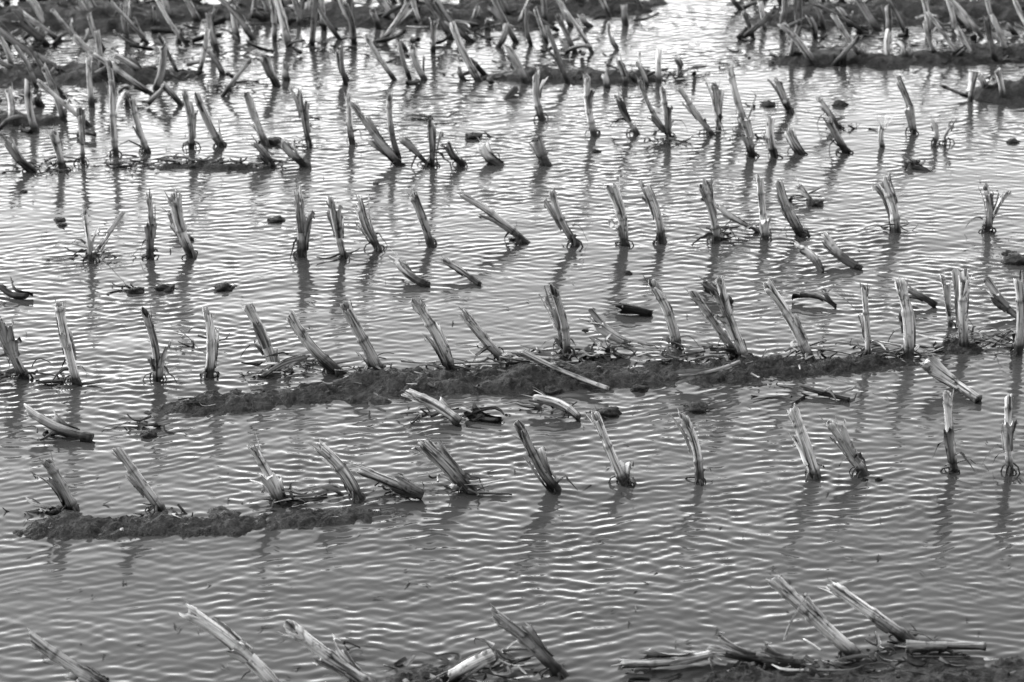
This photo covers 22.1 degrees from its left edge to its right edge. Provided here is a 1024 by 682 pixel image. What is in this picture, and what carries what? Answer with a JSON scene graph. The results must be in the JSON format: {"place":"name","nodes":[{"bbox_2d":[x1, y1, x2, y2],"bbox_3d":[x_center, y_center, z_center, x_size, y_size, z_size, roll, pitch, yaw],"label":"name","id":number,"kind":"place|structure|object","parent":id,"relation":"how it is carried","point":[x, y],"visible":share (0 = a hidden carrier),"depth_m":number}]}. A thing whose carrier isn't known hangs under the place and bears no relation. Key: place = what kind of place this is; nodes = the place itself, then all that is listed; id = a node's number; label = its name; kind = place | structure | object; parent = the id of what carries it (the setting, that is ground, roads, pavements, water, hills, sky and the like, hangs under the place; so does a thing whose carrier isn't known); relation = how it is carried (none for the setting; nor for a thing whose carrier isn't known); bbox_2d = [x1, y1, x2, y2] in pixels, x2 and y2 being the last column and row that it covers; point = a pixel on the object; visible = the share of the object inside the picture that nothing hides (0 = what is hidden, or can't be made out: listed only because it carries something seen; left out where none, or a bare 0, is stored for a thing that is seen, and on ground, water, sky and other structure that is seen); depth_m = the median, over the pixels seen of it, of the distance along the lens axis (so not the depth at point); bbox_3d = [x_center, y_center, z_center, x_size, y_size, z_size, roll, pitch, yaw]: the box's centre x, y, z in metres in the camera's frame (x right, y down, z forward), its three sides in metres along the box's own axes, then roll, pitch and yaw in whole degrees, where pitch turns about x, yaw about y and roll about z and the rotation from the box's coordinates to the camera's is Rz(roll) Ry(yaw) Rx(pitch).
{"place":"outdoors","nodes":[
{"label":"outdoors","id":0,"kind":"place"},
{"bbox_2d":[0,0,1023,681],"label":"water","id":1,"kind":"structure","parent":0,"point":[810,536],"depth_m":6.30},
{"bbox_2d":[0,369,18,381],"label":"mud bank","id":2,"kind":"structure","parent":1,"relation":"on","point":[10,372],"depth_m":6.21},
{"bbox_2d":[0,316,33,380],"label":"corn stalk","id":3,"kind":"object","parent":2,"relation":"on","point":[9,343],"visible":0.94,"depth_m":6.14},
{"bbox_2d":[0,133,36,172],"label":"corn stalk","id":4,"kind":"object","parent":1,"relation":"on","point":[19,158],"visible":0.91,"depth_m":7.56},
{"bbox_2d":[0,110,64,126],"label":"mud bank","id":5,"kind":"structure","parent":1,"relation":"on","point":[47,119],"depth_m":8.00},
{"bbox_2d":[17,403,93,441],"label":"fallen corn stalk","id":6,"kind":"object","parent":1,"relation":"on","point":[60,426],"visible":1,"depth_m":5.87},
{"bbox_2d":[46,124,70,170],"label":"corn stalk","id":7,"kind":"object","parent":1,"relation":"on","point":[55,140],"visible":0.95,"depth_m":7.57},
{"bbox_2d":[16,628,109,681],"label":"corn stalk","id":8,"kind":"object","parent":1,"relation":"on","point":[79,672],"visible":1,"depth_m":4.83},
{"bbox_2d":[51,295,85,385],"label":"corn stalk","id":9,"kind":"object","parent":1,"relation":"on","point":[66,340],"visible":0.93,"depth_m":6.13},
{"bbox_2d":[60,203,99,262],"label":"corn stalk","id":10,"kind":"object","parent":1,"relation":"on","point":[89,242],"visible":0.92,"depth_m":6.87},
{"bbox_2d":[73,106,88,165],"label":"corn stalk","id":11,"kind":"object","parent":1,"relation":"on","point":[81,115],"visible":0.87,"depth_m":7.61},
{"bbox_2d":[0,61,206,86],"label":"mud bank","id":12,"kind":"structure","parent":1,"relation":"on","point":[75,74],"depth_m":8.42},
{"bbox_2d":[106,79,124,156],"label":"corn stalk","id":13,"kind":"object","parent":1,"relation":"on","point":[114,139],"visible":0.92,"depth_m":7.68},
{"bbox_2d":[118,95,150,153],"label":"corn stalk","id":14,"kind":"object","parent":1,"relation":"on","point":[143,146],"visible":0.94,"depth_m":7.72},
{"bbox_2d":[132,188,158,259],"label":"corn stalk","id":15,"kind":"object","parent":1,"relation":"on","point":[150,228],"visible":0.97,"depth_m":6.91},
{"bbox_2d":[140,303,183,382],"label":"corn stalk","id":16,"kind":"object","parent":1,"relation":"on","point":[156,361],"visible":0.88,"depth_m":6.13},
{"bbox_2d":[164,189,197,258],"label":"corn stalk","id":17,"kind":"object","parent":1,"relation":"on","point":[178,226],"visible":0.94,"depth_m":6.91},
{"bbox_2d":[176,85,200,149],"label":"corn stalk","id":18,"kind":"object","parent":1,"relation":"on","point":[191,114],"visible":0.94,"depth_m":7.74},
{"bbox_2d":[142,161,269,170],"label":"mud bank","id":19,"kind":"structure","parent":1,"relation":"on","point":[215,166],"depth_m":7.61},
{"bbox_2d":[199,306,219,379],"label":"corn stalk","id":20,"kind":"object","parent":1,"relation":"on","point":[212,342],"visible":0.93,"depth_m":6.16},
{"bbox_2d":[194,92,226,147],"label":"corn stalk","id":21,"kind":"object","parent":1,"relation":"on","point":[217,139],"visible":0.94,"depth_m":7.78},
{"bbox_2d":[12,506,410,540],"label":"mud bank","id":22,"kind":"structure","parent":1,"relation":"on","point":[67,525],"depth_m":5.46},
{"bbox_2d":[31,450,79,511],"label":"corn stalk","id":23,"kind":"object","parent":22,"relation":"on","point":[57,484],"visible":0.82,"depth_m":5.51},
{"bbox_2d":[112,447,168,512],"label":"corn stalk","id":24,"kind":"object","parent":22,"relation":"on","point":[137,481],"visible":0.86,"depth_m":5.51},
{"bbox_2d":[179,597,281,681],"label":"corn stalk","id":25,"kind":"object","parent":1,"relation":"on","point":[239,647],"visible":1,"depth_m":4.80},
{"bbox_2d":[241,91,270,146],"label":"corn stalk","id":26,"kind":"object","parent":1,"relation":"on","point":[256,125],"visible":0.9,"depth_m":7.78},
{"bbox_2d":[240,302,279,372],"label":"corn stalk","id":27,"kind":"object","parent":1,"relation":"on","point":[265,349],"visible":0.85,"depth_m":6.21},
{"bbox_2d":[247,432,286,507],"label":"corn stalk","id":28,"kind":"object","parent":1,"relation":"on","point":[272,483],"visible":0.9,"depth_m":5.54},
{"bbox_2d":[276,137,311,168],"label":"corn stalk","id":29,"kind":"object","parent":1,"relation":"on","point":[297,158],"visible":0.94,"depth_m":7.62},
{"bbox_2d":[286,86,311,148],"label":"corn stalk","id":30,"kind":"object","parent":1,"relation":"on","point":[303,109],"visible":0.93,"depth_m":7.76},
{"bbox_2d":[290,185,322,258],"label":"corn stalk","id":31,"kind":"object","parent":1,"relation":"on","point":[302,239],"visible":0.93,"depth_m":6.92},
{"bbox_2d":[287,309,356,376],"bbox_3d":[-0.448,0.029,6.193,0.169,0.203,0.055,2,23,4],"label":"corn stalk","id":32,"kind":"object","parent":1,"relation":"on","point":[326,362],"visible":0.88,"depth_m":6.19},
{"bbox_2d":[0,0,670,36],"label":"mud bank","id":33,"kind":"structure","parent":1,"relation":"on","point":[66,10],"depth_m":9.07},
{"bbox_2d":[309,439,365,502],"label":"corn stalk","id":34,"kind":"object","parent":1,"relation":"on","point":[335,463],"visible":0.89,"depth_m":5.57},
{"bbox_2d":[325,196,349,258],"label":"corn stalk","id":35,"kind":"object","parent":1,"relation":"on","point":[335,218],"visible":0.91,"depth_m":6.90},
{"bbox_2d":[354,191,387,252],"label":"corn stalk","id":36,"kind":"object","parent":1,"relation":"on","point":[366,227],"visible":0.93,"depth_m":6.96},
{"bbox_2d":[345,100,405,165],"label":"corn stalk","id":37,"kind":"object","parent":1,"relation":"on","point":[380,145],"visible":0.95,"depth_m":7.62},
{"bbox_2d":[353,465,425,499],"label":"fallen corn stalk","id":38,"kind":"object","parent":1,"relation":"on","point":[402,485],"visible":1,"depth_m":5.58},
{"bbox_2d":[386,89,409,157],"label":"corn stalk","id":39,"kind":"object","parent":1,"relation":"on","point":[391,131],"visible":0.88,"depth_m":7.67},
{"bbox_2d":[382,253,430,286],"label":"fallen corn stalk","id":40,"kind":"object","parent":1,"relation":"on","point":[404,269],"visible":1,"depth_m":6.76},
{"bbox_2d":[374,667,465,681],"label":"mud bank","id":41,"kind":"structure","parent":1,"relation":"on","point":[421,675],"depth_m":4.87},
{"bbox_2d":[278,619,376,681],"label":"corn stalk","id":42,"kind":"object","parent":41,"relation":"on","point":[341,663],"visible":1,"depth_m":4.83},
{"bbox_2d":[431,649,495,681],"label":"fallen corn stalk","id":43,"kind":"object","parent":41,"relation":"on","point":[475,662],"visible":1,"depth_m":4.86},
{"bbox_2d":[406,189,436,247],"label":"corn stalk","id":44,"kind":"object","parent":1,"relation":"on","point":[415,201],"visible":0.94,"depth_m":7.00},
{"bbox_2d":[401,388,461,425],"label":"fallen corn stalk","id":45,"kind":"object","parent":1,"relation":"on","point":[442,407],"visible":1,"depth_m":5.95},
{"bbox_2d":[422,115,452,170],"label":"corn stalk","id":46,"kind":"object","parent":1,"relation":"on","point":[431,132],"visible":0.9,"depth_m":7.60},
{"bbox_2d":[412,431,484,494],"bbox_3d":[-0.129,0.281,5.614,0.167,0.176,0.058,4,23,10],"label":"corn stalk","id":47,"kind":"object","parent":1,"relation":"on","point":[439,456],"visible":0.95,"depth_m":5.61},
{"bbox_2d":[469,137,504,165],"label":"corn stalk","id":48,"kind":"object","parent":1,"relation":"on","point":[487,154],"visible":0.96,"depth_m":7.64},
{"bbox_2d":[457,189,530,245],"bbox_3d":[-0.032,-0.319,7.029,0.223,0.183,0.057,5,23,12],"label":"corn stalk","id":49,"kind":"object","parent":1,"relation":"on","point":[501,222],"visible":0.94,"depth_m":7.02},
{"bbox_2d":[0,0,1023,136],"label":"corn stubble","id":50,"kind":"object","parent":1,"relation":"on","point":[56,92],"visible":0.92,"depth_m":8.70},
{"bbox_2d":[0,0,1023,681],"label":"crop residue","id":51,"kind":"object","parent":1,"relation":"on","point":[608,350],"visible":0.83,"depth_m":6.26},
{"bbox_2d":[20,100,1023,514],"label":"mud clods","id":52,"kind":"object","parent":1,"relation":"on","point":[1012,258],"visible":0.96,"depth_m":6.71},
{"bbox_2d":[490,604,569,680],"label":"corn stalk","id":53,"kind":"object","parent":1,"relation":"on","point":[529,639],"visible":1,"depth_m":4.89},
{"bbox_2d":[144,354,922,416],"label":"mud bank","id":54,"kind":"structure","parent":1,"relation":"on","point":[516,380],"depth_m":6.15},
{"bbox_2d":[257,353,306,388],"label":"fallen corn stalk","id":55,"kind":"object","parent":54,"relation":"on","point":[290,362],"visible":1,"depth_m":6.14},
{"bbox_2d":[339,299,391,369],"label":"corn stalk","id":56,"kind":"object","parent":54,"relation":"on","point":[364,343],"visible":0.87,"depth_m":6.18},
{"bbox_2d":[411,298,459,370],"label":"corn stalk","id":57,"kind":"object","parent":54,"relation":"on","point":[440,346],"visible":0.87,"depth_m":6.17},
{"bbox_2d":[458,306,512,365],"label":"corn stalk","id":58,"kind":"object","parent":54,"relation":"on","point":[473,325],"visible":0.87,"depth_m":6.27},
{"bbox_2d":[543,284,577,359],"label":"corn stalk","id":59,"kind":"object","parent":54,"relation":"on","point":[558,312],"visible":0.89,"depth_m":6.27},
{"bbox_2d":[520,349,608,390],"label":"fallen corn stalk","id":60,"kind":"object","parent":54,"relation":"on","point":[584,380],"visible":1,"depth_m":6.14},
{"bbox_2d":[643,275,699,352],"bbox_3d":[0.387,-0.043,6.323,0.148,0.242,0.055,2,23,4],"label":"corn stalk","id":61,"kind":"object","parent":54,"relation":"on","point":[666,308],"visible":0.83,"depth_m":6.30},
{"bbox_2d":[669,360,740,385],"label":"fallen corn stalk","id":62,"kind":"object","parent":54,"relation":"on","point":[686,375],"visible":1,"depth_m":6.13},
{"bbox_2d":[685,289,738,359],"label":"corn stalk","id":63,"kind":"object","parent":54,"relation":"on","point":[723,336],"visible":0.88,"depth_m":6.28},
{"bbox_2d":[710,275,752,357],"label":"corn stalk","id":64,"kind":"object","parent":54,"relation":"on","point":[726,318],"visible":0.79,"depth_m":6.24},
{"bbox_2d":[888,277,921,358],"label":"corn stalk","id":65,"kind":"object","parent":54,"relation":"on","point":[906,318],"visible":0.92,"depth_m":6.28},
{"bbox_2d":[532,67,548,121],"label":"corn stalk","id":66,"kind":"object","parent":1,"relation":"on","point":[537,96],"visible":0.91,"depth_m":8.02},
{"bbox_2d":[509,420,577,494],"bbox_3d":[0.064,0.263,5.594,0.148,0.232,0.079,-2,23,-5],"label":"corn stalk","id":67,"kind":"object","parent":1,"relation":"on","point":[538,459],"visible":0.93,"depth_m":5.58},
{"bbox_2d":[529,132,563,166],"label":"corn stalk","id":68,"kind":"object","parent":1,"relation":"on","point":[537,146],"visible":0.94,"depth_m":7.63},
{"bbox_2d":[521,386,580,420],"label":"fallen corn stalk","id":69,"kind":"object","parent":1,"relation":"on","point":[561,405],"visible":1,"depth_m":5.98},
{"bbox_2d":[544,188,585,247],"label":"corn stalk","id":70,"kind":"object","parent":1,"relation":"on","point":[555,212],"visible":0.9,"depth_m":6.98},
{"bbox_2d":[480,66,665,84],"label":"mud bank","id":71,"kind":"structure","parent":1,"relation":"on","point":[574,75],"depth_m":8.42},
{"bbox_2d":[582,73,611,136],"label":"corn stalk","id":72,"kind":"object","parent":1,"relation":"on","point":[588,99],"visible":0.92,"depth_m":7.85},
{"bbox_2d":[579,308,630,344],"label":"fallen corn stalk","id":73,"kind":"object","parent":1,"relation":"on","point":[605,331],"visible":1,"depth_m":6.35},
{"bbox_2d":[587,407,637,486],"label":"corn stalk","id":74,"kind":"object","parent":1,"relation":"on","point":[622,470],"visible":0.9,"depth_m":5.63},
{"bbox_2d":[602,175,633,247],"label":"corn stalk","id":75,"kind":"object","parent":1,"relation":"on","point":[614,194],"visible":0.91,"depth_m":6.96},
{"bbox_2d":[605,87,639,134],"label":"corn stalk","id":76,"kind":"object","parent":1,"relation":"on","point":[622,108],"visible":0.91,"depth_m":7.88},
{"bbox_2d":[605,297,652,316],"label":"fallen corn stalk","id":77,"kind":"object","parent":1,"relation":"on","point":[626,308],"visible":1,"depth_m":6.55},
{"bbox_2d":[639,180,666,243],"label":"corn stalk","id":78,"kind":"object","parent":1,"relation":"on","point":[650,200],"visible":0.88,"depth_m":7.01},
{"bbox_2d":[636,76,676,139],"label":"corn stalk","id":79,"kind":"object","parent":1,"relation":"on","point":[656,120],"visible":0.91,"depth_m":7.83},
{"bbox_2d":[611,648,712,672],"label":"fallen corn stalk","id":80,"kind":"object","parent":1,"relation":"on","point":[658,659],"visible":1,"depth_m":4.91},
{"bbox_2d":[660,86,687,138],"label":"corn stalk","id":81,"kind":"object","parent":1,"relation":"on","point":[667,113],"visible":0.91,"depth_m":7.82},
{"bbox_2d":[668,408,712,485],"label":"corn stalk","id":82,"kind":"object","parent":1,"relation":"on","point":[687,425],"visible":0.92,"depth_m":5.65},
{"bbox_2d":[677,86,716,136],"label":"corn stalk","id":83,"kind":"object","parent":1,"relation":"on","point":[692,110],"visible":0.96,"depth_m":7.86},
{"bbox_2d":[702,79,724,133],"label":"corn stalk","id":84,"kind":"object","parent":1,"relation":"on","point":[717,96],"visible":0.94,"depth_m":7.90},
{"bbox_2d":[691,178,736,244],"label":"corn stalk","id":85,"kind":"object","parent":1,"relation":"on","point":[706,190],"visible":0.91,"depth_m":7.00},
{"bbox_2d":[725,63,747,119],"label":"corn stalk","id":86,"kind":"object","parent":1,"relation":"on","point":[740,112],"visible":0.78,"depth_m":7.99},
{"bbox_2d":[740,115,759,158],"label":"corn stalk","id":87,"kind":"object","parent":1,"relation":"on","point":[748,137],"visible":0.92,"depth_m":7.66},
{"bbox_2d":[753,174,771,239],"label":"corn stalk","id":88,"kind":"object","parent":1,"relation":"on","point":[764,225],"visible":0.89,"depth_m":7.05},
{"bbox_2d":[762,112,782,157],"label":"corn stalk","id":89,"kind":"object","parent":1,"relation":"on","point":[770,142],"visible":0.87,"depth_m":7.68},
{"bbox_2d":[767,77,794,114],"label":"corn stalk","id":90,"kind":"object","parent":1,"relation":"on","point":[778,87],"visible":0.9,"depth_m":8.07},
{"bbox_2d":[763,278,814,357],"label":"corn stalk","id":91,"kind":"object","parent":1,"relation":"on","point":[793,322],"visible":0.86,"depth_m":6.25},
{"bbox_2d":[769,180,809,238],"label":"corn stalk","id":92,"kind":"object","parent":1,"relation":"on","point":[790,216],"visible":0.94,"depth_m":7.05},
{"bbox_2d":[786,403,824,480],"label":"corn stalk","id":93,"kind":"object","parent":1,"relation":"on","point":[806,452],"visible":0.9,"depth_m":5.66},
{"bbox_2d":[820,114,853,153],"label":"corn stalk","id":94,"kind":"object","parent":1,"relation":"on","point":[839,140],"visible":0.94,"depth_m":7.71},
{"bbox_2d":[821,232,862,269],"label":"fallen corn stalk","id":95,"kind":"object","parent":1,"relation":"on","point":[834,249],"visible":1,"depth_m":6.88},
{"bbox_2d":[817,414,869,477],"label":"corn stalk","id":96,"kind":"object","parent":1,"relation":"on","point":[853,456],"visible":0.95,"depth_m":5.68},
{"bbox_2d":[696,656,1023,681],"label":"mud bank","id":97,"kind":"structure","parent":1,"relation":"on","point":[940,672],"depth_m":4.88},
{"bbox_2d":[700,632,803,668],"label":"fallen corn stalk","id":98,"kind":"object","parent":97,"relation":"on","point":[774,657],"visible":1,"depth_m":4.92},
{"bbox_2d":[766,568,863,658],"bbox_3d":[0.580,0.528,4.941,0.226,0.235,0.056,-3,23,-8],"label":"corn stalk","id":99,"kind":"object","parent":97,"relation":"on","point":[812,613],"visible":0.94,"depth_m":4.91},
{"bbox_2d":[848,280,896,356],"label":"corn stalk","id":100,"kind":"object","parent":1,"relation":"on","point":[865,324],"visible":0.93,"depth_m":6.28},
{"bbox_2d":[818,578,932,648],"bbox_3d":[0.698,0.532,5.011,0.230,0.158,0.083,7,24,17],"label":"corn stalk","id":101,"kind":"object","parent":1,"relation":"on","point":[881,621],"visible":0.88,"depth_m":4.99},
{"bbox_2d":[744,0,1023,28],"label":"mud bank","id":102,"kind":"structure","parent":1,"relation":"on","point":[909,11],"depth_m":9.07},
{"bbox_2d":[871,169,900,232],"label":"corn stalk","id":103,"kind":"object","parent":1,"relation":"on","point":[883,190],"visible":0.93,"depth_m":7.10},
{"bbox_2d":[768,42,1023,69],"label":"mud bank","id":104,"kind":"structure","parent":1,"relation":"on","point":[980,54],"depth_m":8.60},
{"bbox_2d":[891,75,918,134],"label":"corn stalk","id":105,"kind":"object","parent":1,"relation":"on","point":[909,109],"visible":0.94,"depth_m":7.88},
{"bbox_2d":[898,640,985,652],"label":"fallen corn stalk","id":106,"kind":"object","parent":1,"relation":"on","point":[914,646],"visible":1,"depth_m":4.96},
{"bbox_2d":[919,352,981,403],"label":"fallen corn stalk","id":107,"kind":"object","parent":1,"relation":"on","point":[936,369],"visible":0.99,"depth_m":6.10},
{"bbox_2d":[939,272,972,328],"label":"corn stalk","id":108,"kind":"object","parent":1,"relation":"on","point":[947,298],"visible":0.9,"depth_m":6.45},
{"bbox_2d":[934,337,983,354],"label":"mud bank","id":109,"kind":"structure","parent":1,"relation":"on","point":[951,347],"depth_m":6.34},
{"bbox_2d":[948,268,974,346],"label":"corn stalk","id":110,"kind":"object","parent":109,"relation":"on","point":[961,282],"visible":0.93,"depth_m":6.32},
{"bbox_2d":[932,389,988,473],"bbox_3d":[0.976,0.212,5.688,0.118,0.256,0.081,0,22,0],"label":"corn stalk","id":111,"kind":"object","parent":1,"relation":"on","point":[949,440],"visible":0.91,"depth_m":5.67},
{"bbox_2d":[965,182,1012,231],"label":"corn stalk","id":112,"kind":"object","parent":1,"relation":"on","point":[987,225],"visible":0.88,"depth_m":7.08},
{"bbox_2d":[960,76,1023,107],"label":"mud bank","id":113,"kind":"structure","parent":1,"relation":"on","point":[1014,95],"depth_m":8.22},
{"bbox_2d":[984,277,1016,319],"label":"fallen corn stalk","id":114,"kind":"object","parent":1,"relation":"on","point":[1000,301],"visible":0.91,"depth_m":6.55},
{"bbox_2d":[981,394,1020,475],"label":"corn stalk","id":115,"kind":"object","parent":1,"relation":"on","point":[1008,427],"visible":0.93,"depth_m":5.66},
{"bbox_2d":[996,269,1023,356],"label":"corn stalk","id":116,"kind":"object","parent":1,"relation":"on","point":[1018,343],"visible":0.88,"depth_m":6.29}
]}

